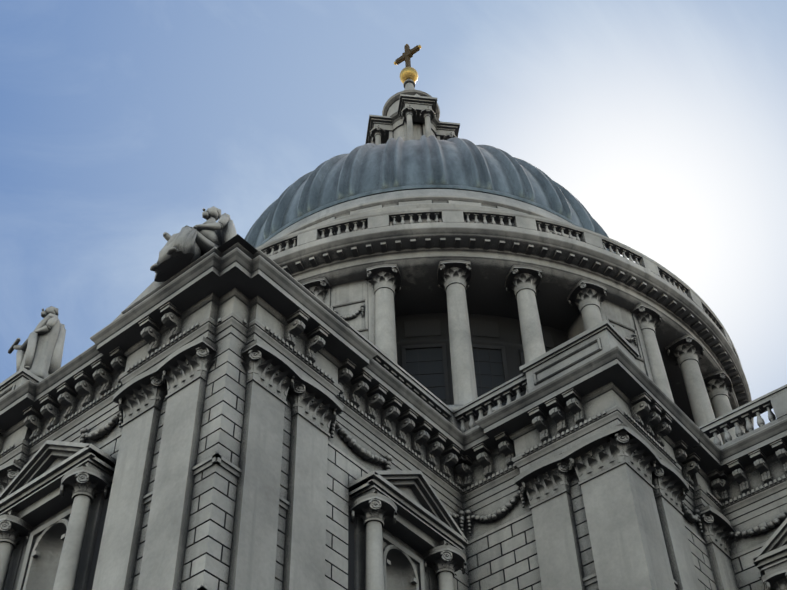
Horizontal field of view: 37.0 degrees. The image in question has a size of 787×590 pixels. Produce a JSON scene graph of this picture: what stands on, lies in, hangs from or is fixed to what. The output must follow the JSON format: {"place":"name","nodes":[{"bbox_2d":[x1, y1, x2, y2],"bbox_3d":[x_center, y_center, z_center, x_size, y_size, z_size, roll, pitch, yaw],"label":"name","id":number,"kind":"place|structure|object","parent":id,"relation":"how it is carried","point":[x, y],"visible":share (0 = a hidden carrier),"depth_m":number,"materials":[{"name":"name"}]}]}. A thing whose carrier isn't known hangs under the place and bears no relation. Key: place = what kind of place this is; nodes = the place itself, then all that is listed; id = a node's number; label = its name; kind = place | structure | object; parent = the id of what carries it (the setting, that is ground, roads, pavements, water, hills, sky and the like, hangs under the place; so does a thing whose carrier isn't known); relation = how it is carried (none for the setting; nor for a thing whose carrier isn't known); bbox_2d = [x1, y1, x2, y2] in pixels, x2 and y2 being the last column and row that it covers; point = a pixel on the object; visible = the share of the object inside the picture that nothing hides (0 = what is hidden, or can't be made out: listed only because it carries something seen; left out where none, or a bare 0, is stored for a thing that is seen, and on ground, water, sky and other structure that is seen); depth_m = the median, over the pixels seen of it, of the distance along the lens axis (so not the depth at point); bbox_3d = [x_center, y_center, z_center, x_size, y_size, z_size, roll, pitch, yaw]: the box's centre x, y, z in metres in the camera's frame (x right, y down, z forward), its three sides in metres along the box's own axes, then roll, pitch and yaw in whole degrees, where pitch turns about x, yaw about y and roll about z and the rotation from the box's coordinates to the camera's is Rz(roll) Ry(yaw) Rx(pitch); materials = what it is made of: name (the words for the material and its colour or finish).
{"place":"outdoors","nodes":[
{"label":"outdoors","id":0,"kind":"place"},
{"bbox_2d":[0,0,786,429],"label":"sky","id":1,"kind":"structure","parent":0,"point":[122,121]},
{"label":"ground","id":2,"kind":"structure","parent":0,"visible":0},
{"bbox_2d":[87,472,762,589],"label":"wall sheets","id":3,"kind":"object","parent":2,"relation":"on","point":[350,574],"depth_m":33.30,"materials":[{"name":"grey stone"}]},
{"bbox_2d":[0,247,786,589],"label":"walls","id":4,"kind":"structure","parent":3,"relation":"attached to","point":[220,479],"depth_m":35.38,"materials":[{"name":"stone"}]},
{"bbox_2d":[0,428,4,452],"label":"console","id":5,"kind":"object","parent":4,"relation":"on","point":[2,431],"visible":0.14,"depth_m":39.39,"materials":[{"name":"stone"}]},
{"bbox_2d":[0,459,23,493],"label":"pillar cap","id":6,"kind":"object","parent":4,"relation":"on","point":[10,470],"visible":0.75,"depth_m":37.58,"materials":[{"name":"stone"}]},
{"bbox_2d":[23,405,43,440],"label":"console","id":7,"kind":"object","parent":4,"relation":"on","point":[33,422],"visible":1,"depth_m":38.66,"materials":[{"name":"stone"}]},
{"bbox_2d":[39,394,60,429],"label":"console","id":8,"kind":"object","parent":4,"relation":"on","point":[50,411],"visible":0.92,"depth_m":38.30,"materials":[{"name":"stone"}]},
{"bbox_2d":[56,382,77,418],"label":"console","id":9,"kind":"object","parent":4,"relation":"on","point":[68,399],"visible":0.96,"depth_m":37.95,"materials":[{"name":"stone"}]},
{"bbox_2d":[73,371,95,406],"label":"console","id":10,"kind":"object","parent":4,"relation":"on","point":[85,388],"visible":0.96,"depth_m":37.58,"materials":[{"name":"stone"}]},
{"bbox_2d":[91,358,113,395],"bbox_3d":[-9.259,2.645,37.230,0.440,1.002,0.660,-31,-54,25],"label":"console","id":11,"kind":"object","parent":4,"relation":"on","point":[102,376],"visible":0.94,"depth_m":37.23,"materials":[{"name":"stone"}]},
{"bbox_2d":[109,346,126,382],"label":"console","id":12,"kind":"object","parent":4,"relation":"on","point":[119,360],"visible":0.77,"depth_m":36.87,"materials":[{"name":"stone"}]},
{"bbox_2d":[113,366,167,426],"bbox_3d":[-7.558,3.123,34.933,2.150,1.210,0.755,-31,-54,25],"label":"pillar cap","id":13,"kind":"object","parent":4,"relation":"on","point":[138,395],"visible":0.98,"depth_m":34.84,"materials":[{"name":"stone"}]},
{"bbox_2d":[138,316,161,354],"bbox_3d":[-7.482,1.273,36.008,0.440,1.002,0.660,-31,-54,25],"label":"console","id":14,"kind":"object","parent":4,"relation":"on","point":[151,335],"visible":1,"depth_m":36.01,"materials":[{"name":"stone"}]},
{"bbox_2d":[159,302,182,339],"bbox_3d":[-6.766,0.834,35.622,0.440,1.002,0.660,-31,-54,25],"label":"console","id":15,"kind":"object","parent":4,"relation":"on","point":[170,318],"visible":0.98,"depth_m":35.63,"materials":[{"name":"stone"}]},
{"bbox_2d":[157,336,216,398],"bbox_3d":[-6.086,2.222,34.139,2.150,1.210,0.755,-31,-54,25],"label":"pillar cap","id":16,"kind":"object","parent":4,"relation":"on","point":[182,367],"visible":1,"depth_m":34.05,"materials":[{"name":"stone"}]},
{"bbox_2d":[241,339,301,404],"bbox_3d":[-3.550,2.370,34.358,0.755,1.210,2.150,-31,-54,25],"label":"pillar cap","id":17,"kind":"object","parent":4,"relation":"on","point":[273,372],"visible":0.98,"depth_m":34.25,"materials":[{"name":"stone"}]},
{"bbox_2d":[284,309,308,346],"bbox_3d":[-2.978,1.056,35.949,0.660,1.002,0.440,-31,-54,25],"label":"console","id":18,"kind":"object","parent":4,"relation":"on","point":[296,321],"visible":1,"depth_m":35.94,"materials":[{"name":"stone"}]},
{"bbox_2d":[287,374,343,436],"bbox_3d":[-2.350,3.428,35.382,0.755,1.210,2.150,-31,-54,25],"label":"pillar cap","id":19,"kind":"object","parent":4,"relation":"on","point":[316,405],"visible":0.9,"depth_m":35.28,"materials":[{"name":"stone"}]},
{"bbox_2d":[305,326,328,362],"bbox_3d":[-2.394,1.571,36.448,0.660,1.002,0.440,-31,-54,25],"label":"console","id":20,"kind":"object","parent":4,"relation":"on","point":[315,342],"visible":1,"depth_m":36.44,"materials":[{"name":"stone"}]},
{"bbox_2d":[338,358,355,393],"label":"console","id":21,"kind":"object","parent":4,"relation":"on","point":[345,374],"visible":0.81,"depth_m":37.47,"materials":[{"name":"stone"}]},
{"bbox_2d":[349,371,371,407],"bbox_3d":[-1.071,3.083,37.900,0.660,1.002,0.440,-31,-54,25],"label":"console","id":22,"kind":"object","parent":4,"relation":"on","point":[359,387],"visible":0.98,"depth_m":37.89,"materials":[{"name":"stone"}]},
{"bbox_2d":[365,384,387,419],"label":"console","id":23,"kind":"object","parent":4,"relation":"on","point":[375,400],"visible":0.96,"depth_m":38.32,"materials":[{"name":"stone"}]},
{"bbox_2d":[381,397,402,431],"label":"console","id":24,"kind":"object","parent":4,"relation":"on","point":[390,412],"visible":1,"depth_m":38.75,"materials":[{"name":"stone"}]},
{"bbox_2d":[0,409,786,589],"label":"bays","id":25,"kind":"object","parent":4,"relation":"on","point":[56,552],"visible":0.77,"depth_m":35.76,"materials":[{"name":"stone"}]},
{"bbox_2d":[0,512,32,550],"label":"column capital","id":26,"kind":"object","parent":25,"relation":"attached to","point":[14,530],"visible":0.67,"depth_m":34.84,"materials":[{"name":"stone"}]},
{"bbox_2d":[57,464,111,504],"bbox_3d":[-8.836,5.596,33.594,1.280,0.660,1.280,-31,-54,25],"label":"column capital","id":27,"kind":"object","parent":25,"relation":"attached to","point":[85,480],"visible":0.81,"depth_m":33.43,"materials":[{"name":"stone"}]},
{"bbox_2d":[348,491,399,528],"bbox_3d":[-0.588,6.546,34.742,1.280,0.660,1.280,-31,-54,25],"label":"column capital","id":28,"kind":"object","parent":25,"relation":"attached to","point":[378,507],"visible":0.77,"depth_m":34.58,"materials":[{"name":"stone"}]},
{"bbox_2d":[422,543,468,577],"bbox_3d":[1.586,8.462,36.597,1.280,0.660,1.280,-31,-54,25],"label":"column capital","id":29,"kind":"object","parent":25,"relation":"attached to","point":[446,557],"visible":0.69,"depth_m":36.42,"materials":[{"name":"stone"}]},
{"bbox_2d":[758,566,786,589],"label":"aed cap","id":30,"kind":"object","parent":25,"relation":"attached to","point":[775,579],"visible":1,"depth_m":37.68,"materials":[{"name":"stone"}]},
{"bbox_2d":[0,234,786,448],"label":"parapets","id":31,"kind":"object","parent":4,"relation":"on","point":[576,351],"visible":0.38,"depth_m":40.51,"materials":[{"name":"stone"}]},
{"bbox_2d":[8,206,236,379],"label":"statues","id":32,"kind":"object","parent":31,"relation":"on","point":[39,353],"visible":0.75,"depth_m":38.23,"materials":[{"name":"stone"}]},
{"bbox_2d":[457,415,466,432],"bbox_3d":[2.486,4.792,42.134,0.270,0.920,0.270,-31,-54,25],"label":"baluster","id":33,"kind":"object","parent":31,"relation":"on","point":[462,420],"visible":0.69,"depth_m":42.28,"materials":[{"name":"stone"}]},
{"bbox_2d":[466,411,475,428],"bbox_3d":[2.805,4.596,41.962,0.270,0.920,0.270,-31,-54,25],"label":"baluster","id":34,"kind":"object","parent":31,"relation":"on","point":[471,415],"visible":0.65,"depth_m":42.09,"materials":[{"name":"stone"}]},
{"bbox_2d":[475,406,485,419],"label":"baluster","id":35,"kind":"object","parent":31,"relation":"on","point":[480,410],"visible":0.6,"depth_m":41.99,"materials":[{"name":"stone"}]},
{"bbox_2d":[484,400,494,414],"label":"baluster","id":36,"kind":"object","parent":31,"relation":"on","point":[490,405],"visible":0.48,"depth_m":41.80,"materials":[{"name":"stone"}]},
{"bbox_2d":[494,396,503,408],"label":"baluster","id":37,"kind":"object","parent":31,"relation":"on","point":[498,400],"visible":0.58,"depth_m":41.64,"materials":[{"name":"stone"}]},
{"bbox_2d":[503,390,513,404],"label":"baluster","id":38,"kind":"object","parent":31,"relation":"on","point":[509,394],"visible":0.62,"depth_m":41.47,"materials":[{"name":"stone"}]},
{"bbox_2d":[513,385,523,398],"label":"baluster","id":39,"kind":"object","parent":31,"relation":"on","point":[518,389],"visible":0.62,"depth_m":41.30,"materials":[{"name":"stone"}]},
{"bbox_2d":[709,428,721,446],"bbox_3d":[11.829,5.345,42.947,0.270,0.920,0.270,-31,-54,25],"label":"baluster","id":40,"kind":"object","parent":31,"relation":"on","point":[714,433],"visible":0.69,"depth_m":43.03,"materials":[{"name":"stone"}]},
{"bbox_2d":[720,423,731,441],"bbox_3d":[12.167,5.138,42.765,0.270,0.920,0.270,-31,-54,25],"label":"baluster","id":41,"kind":"object","parent":31,"relation":"on","point":[725,427],"visible":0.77,"depth_m":42.83,"materials":[{"name":"stone"}]},
{"bbox_2d":[731,418,742,436],"bbox_3d":[12.505,4.931,42.583,0.270,0.920,0.270,-31,-54,25],"label":"baluster","id":42,"kind":"object","parent":31,"relation":"on","point":[736,422],"visible":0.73,"depth_m":42.65,"materials":[{"name":"stone"}]},
{"bbox_2d":[739,421,746,433],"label":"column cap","id":43,"kind":"object","parent":31,"relation":"on","point":[742,426],"visible":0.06,"depth_m":75.73,"materials":[{"name":"stone"}]},
{"bbox_2d":[741,413,753,431],"bbox_3d":[12.842,4.724,42.401,0.270,0.920,0.270,-31,-54,25],"label":"baluster","id":44,"kind":"object","parent":31,"relation":"on","point":[746,417],"visible":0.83,"depth_m":42.46,"materials":[{"name":"stone"}]},
{"bbox_2d":[752,408,764,426],"bbox_3d":[13.180,4.518,42.219,0.270,0.920,0.270,-31,-54,25],"label":"baluster","id":45,"kind":"object","parent":31,"relation":"on","point":[757,412],"visible":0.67,"depth_m":42.27,"materials":[{"name":"stone"}]},
{"bbox_2d":[763,402,775,421],"bbox_3d":[13.517,4.311,42.037,0.270,0.920,0.270,-31,-54,25],"label":"baluster","id":46,"kind":"object","parent":31,"relation":"on","point":[768,407],"visible":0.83,"depth_m":42.07,"materials":[{"name":"stone"}]},
{"bbox_2d":[396,409,417,443],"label":"console","id":47,"kind":"object","parent":4,"relation":"on","point":[405,424],"visible":1,"depth_m":39.18,"materials":[{"name":"stone"}]},
{"bbox_2d":[411,421,432,454],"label":"console","id":48,"kind":"object","parent":4,"relation":"on","point":[420,436],"visible":0.96,"depth_m":39.62,"materials":[{"name":"stone"}]},
{"bbox_2d":[425,432,446,466],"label":"console","id":49,"kind":"object","parent":4,"relation":"on","point":[435,447],"visible":0.96,"depth_m":40.04,"materials":[{"name":"stone"}]},
{"bbox_2d":[440,444,460,477],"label":"console","id":50,"kind":"object","parent":4,"relation":"on","point":[448,459],"visible":0.96,"depth_m":40.47,"materials":[{"name":"stone"}]},
{"bbox_2d":[455,454,472,488],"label":"console","id":51,"kind":"object","parent":4,"relation":"on","point":[467,478],"visible":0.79,"depth_m":40.80,"materials":[{"name":"stone"}]},
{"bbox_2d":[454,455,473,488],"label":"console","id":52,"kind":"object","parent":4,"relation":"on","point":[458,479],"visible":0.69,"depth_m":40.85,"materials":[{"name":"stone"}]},
{"bbox_2d":[472,442,493,477],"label":"console","id":53,"kind":"object","parent":4,"relation":"on","point":[482,450],"visible":1,"depth_m":40.47,"materials":[{"name":"stone"}]},
{"bbox_2d":[494,431,515,466],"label":"console","id":54,"kind":"object","parent":4,"relation":"on","point":[505,445],"visible":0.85,"depth_m":40.09,"materials":[{"name":"stone"}]},
{"bbox_2d":[528,406,550,441],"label":"console","id":55,"kind":"object","parent":4,"relation":"on","point":[538,415],"visible":0.98,"depth_m":39.25,"materials":[{"name":"stone"}]},
{"bbox_2d":[514,454,573,509],"bbox_3d":[4.920,6.146,38.147,2.150,1.210,0.755,-31,-54,25],"label":"pillar cap","id":56,"kind":"object","parent":4,"relation":"on","point":[543,481],"visible":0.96,"depth_m":38.09,"materials":[{"name":"stone"}]},
{"bbox_2d":[545,397,567,433],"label":"console","id":57,"kind":"object","parent":4,"relation":"on","point":[555,406],"visible":0.96,"depth_m":38.96,"materials":[{"name":"stone"}]},
{"bbox_2d":[562,388,585,423],"bbox_3d":[5.967,3.700,38.699,0.440,1.002,0.660,-31,-54,25],"label":"console","id":58,"kind":"object","parent":4,"relation":"on","point":[572,397],"visible":1,"depth_m":38.67,"materials":[{"name":"stone"}]},
{"bbox_2d":[562,423,636,486],"bbox_3d":[6.508,5.173,37.291,2.628,1.210,0.755,-31,-54,25],"label":"pillar cap","id":59,"kind":"object","parent":4,"relation":"on","point":[592,457],"visible":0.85,"depth_m":37.26,"materials":[{"name":"stone"}]},
{"bbox_2d":[608,423,661,488],"bbox_3d":[7.777,5.247,37.401,0.755,1.210,2.628,-31,-54,25],"label":"pillar cap","id":60,"kind":"object","parent":4,"relation":"on","point":[644,460],"visible":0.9,"depth_m":37.30,"materials":[{"name":"stone"}]},
{"bbox_2d":[630,392,651,426],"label":"console","id":61,"kind":"object","parent":4,"relation":"on","point":[640,408],"visible":0.96,"depth_m":38.90,"materials":[{"name":"stone"}]},
{"bbox_2d":[641,402,661,437],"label":"console","id":62,"kind":"object","parent":4,"relation":"on","point":[651,418],"visible":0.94,"depth_m":39.23,"materials":[{"name":"stone"}]},
{"bbox_2d":[652,413,671,446],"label":"console","id":63,"kind":"object","parent":4,"relation":"on","point":[661,429],"visible":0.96,"depth_m":39.60,"materials":[{"name":"stone"}]},
{"bbox_2d":[652,459,688,515],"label":"pillar cap","id":64,"kind":"object","parent":4,"relation":"on","point":[671,485],"visible":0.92,"depth_m":38.38,"materials":[{"name":"stone"}]},
{"bbox_2d":[673,439,687,471],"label":"console","id":65,"kind":"object","parent":4,"relation":"on","point":[680,448],"visible":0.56,"depth_m":40.65,"materials":[{"name":"stone"}]},
{"bbox_2d":[681,452,700,485],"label":"console","id":66,"kind":"object","parent":4,"relation":"on","point":[690,467],"visible":0.98,"depth_m":41.10,"materials":[{"name":"stone"}]},
{"bbox_2d":[693,505,734,558],"bbox_3d":[11.189,8.254,40.312,0.755,1.210,2.150,-31,-54,25],"label":"pillar cap","id":67,"kind":"object","parent":4,"relation":"on","point":[717,527],"visible":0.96,"depth_m":40.11,"materials":[{"name":"stone"}]},
{"bbox_2d":[707,469,729,502],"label":"console","id":68,"kind":"object","parent":4,"relation":"on","point":[717,482],"visible":0.81,"depth_m":41.73,"materials":[{"name":"stone"}]},
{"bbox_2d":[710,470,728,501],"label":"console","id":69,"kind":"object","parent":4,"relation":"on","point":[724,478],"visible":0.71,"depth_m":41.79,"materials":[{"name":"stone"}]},
{"bbox_2d":[727,459,750,492],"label":"console","id":70,"kind":"object","parent":4,"relation":"on","point":[737,467],"visible":0.94,"depth_m":41.41,"materials":[{"name":"stone"}]},
{"bbox_2d":[748,449,772,483],"bbox_3d":[12.876,6.028,41.089,0.440,1.002,0.660,-31,-54,25],"label":"console","id":71,"kind":"object","parent":4,"relation":"on","point":[758,457],"visible":0.98,"depth_m":41.06,"materials":[{"name":"stone"}]},
{"bbox_2d":[770,439,786,473],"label":"console","id":72,"kind":"object","parent":4,"relation":"on","point":[779,447],"visible":1,"depth_m":40.77,"materials":[{"name":"stone"}]},
{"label":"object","id":73,"kind":"object","parent":2,"relation":"on","visible":0},
{"bbox_2d":[255,189,753,444],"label":"drum","id":74,"kind":"object","parent":73,"relation":"on","point":[456,346],"visible":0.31,"depth_m":68.40,"materials":[{"name":"stone"}]},
{"bbox_2d":[301,277,331,301],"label":"column cap","id":75,"kind":"object","parent":74,"relation":"attached to","point":[317,287],"visible":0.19,"depth_m":67.36,"materials":[{"name":"stone"}]},
{"bbox_2d":[366,264,401,295],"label":"column cap","id":76,"kind":"object","parent":74,"relation":"attached to","point":[385,276],"visible":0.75,"depth_m":66.73,"materials":[{"name":"stone"}]},
{"bbox_2d":[400,215,404,223],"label":"baluster","id":77,"kind":"object","parent":74,"relation":"on","point":[402,218],"visible":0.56,"depth_m":68.86,"materials":[{"name":"stone"}]},
{"bbox_2d":[409,214,413,223],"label":"baluster","id":78,"kind":"object","parent":74,"relation":"on","point":[411,217],"visible":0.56,"depth_m":68.76,"materials":[{"name":"stone"}]},
{"bbox_2d":[426,213,430,222],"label":"baluster","id":79,"kind":"object","parent":74,"relation":"on","point":[428,216],"visible":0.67,"depth_m":68.78,"materials":[{"name":"stone"}]},
{"bbox_2d":[244,135,615,253],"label":"dome","id":80,"kind":"structure","parent":74,"relation":"on","point":[401,164],"depth_m":83.61,"materials":[{"name":"grey metal"}]},
{"bbox_2d":[365,78,459,144],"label":"lantern","id":81,"kind":"object","parent":80,"relation":"on","point":[391,121],"visible":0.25,"depth_m":110.83,"materials":[{"name":"stone"}]},
{"bbox_2d":[370,125,385,138],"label":"column capital","id":82,"kind":"object","parent":81,"relation":"attached to","point":[378,129],"visible":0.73,"depth_m":110.33,"materials":[{"name":"stone"}]},
{"bbox_2d":[394,44,420,83],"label":"cross and orb","id":83,"kind":"object","parent":81,"relation":"on","point":[408,71],"visible":0.81,"depth_m":121.87,"materials":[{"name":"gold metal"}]},
{"bbox_2d":[400,105,417,118],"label":"column capital","id":84,"kind":"object","parent":81,"relation":"attached to","point":[411,110],"visible":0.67,"depth_m":108.88,"materials":[{"name":"stone"}]},
{"bbox_2d":[418,107,435,120],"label":"column capital","id":85,"kind":"object","parent":81,"relation":"attached to","point":[424,112],"visible":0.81,"depth_m":109.05,"materials":[{"name":"stone"}]},
{"bbox_2d":[442,132,455,139],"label":"column capital","id":86,"kind":"object","parent":81,"relation":"attached to","point":[449,136],"visible":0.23,"depth_m":110.99,"materials":[{"name":"stone"}]},
{"bbox_2d":[437,260,470,293],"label":"column cap","id":87,"kind":"object","parent":74,"relation":"attached to","point":[449,272],"visible":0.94,"depth_m":66.64,"materials":[{"name":"stone"}]},
{"bbox_2d":[465,213,469,222],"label":"baluster","id":88,"kind":"object","parent":74,"relation":"on","point":[467,216],"visible":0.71,"depth_m":68.86,"materials":[{"name":"stone"}]},
{"bbox_2d":[490,215,495,223],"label":"baluster","id":89,"kind":"object","parent":74,"relation":"on","point":[492,217],"visible":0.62,"depth_m":69.04,"materials":[{"name":"stone"}]},
{"bbox_2d":[506,217,512,225],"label":"baluster","id":90,"kind":"object","parent":74,"relation":"on","point":[509,219],"visible":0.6,"depth_m":69.16,"materials":[{"name":"stone"}]},
{"bbox_2d":[505,265,541,298],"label":"column cap","id":91,"kind":"object","parent":74,"relation":"attached to","point":[519,278],"visible":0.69,"depth_m":67.05,"materials":[{"name":"stone"}]},
{"bbox_2d":[567,280,606,314],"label":"column cap","id":92,"kind":"object","parent":74,"relation":"attached to","point":[582,294],"visible":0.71,"depth_m":68.01,"materials":[{"name":"stone"}]},
{"bbox_2d":[630,303,661,334],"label":"column cap","id":93,"kind":"object","parent":74,"relation":"attached to","point":[648,317],"visible":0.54,"depth_m":69.37,"materials":[{"name":"stone"}]},
{"bbox_2d":[665,334,703,368],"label":"column cap","id":94,"kind":"object","parent":74,"relation":"attached to","point":[680,350],"visible":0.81,"depth_m":71.34,"materials":[{"name":"stone"}]},
{"bbox_2d":[703,370,732,403],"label":"column cap","id":95,"kind":"object","parent":74,"relation":"attached to","point":[718,382],"visible":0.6,"depth_m":73.47,"materials":[{"name":"stone"}]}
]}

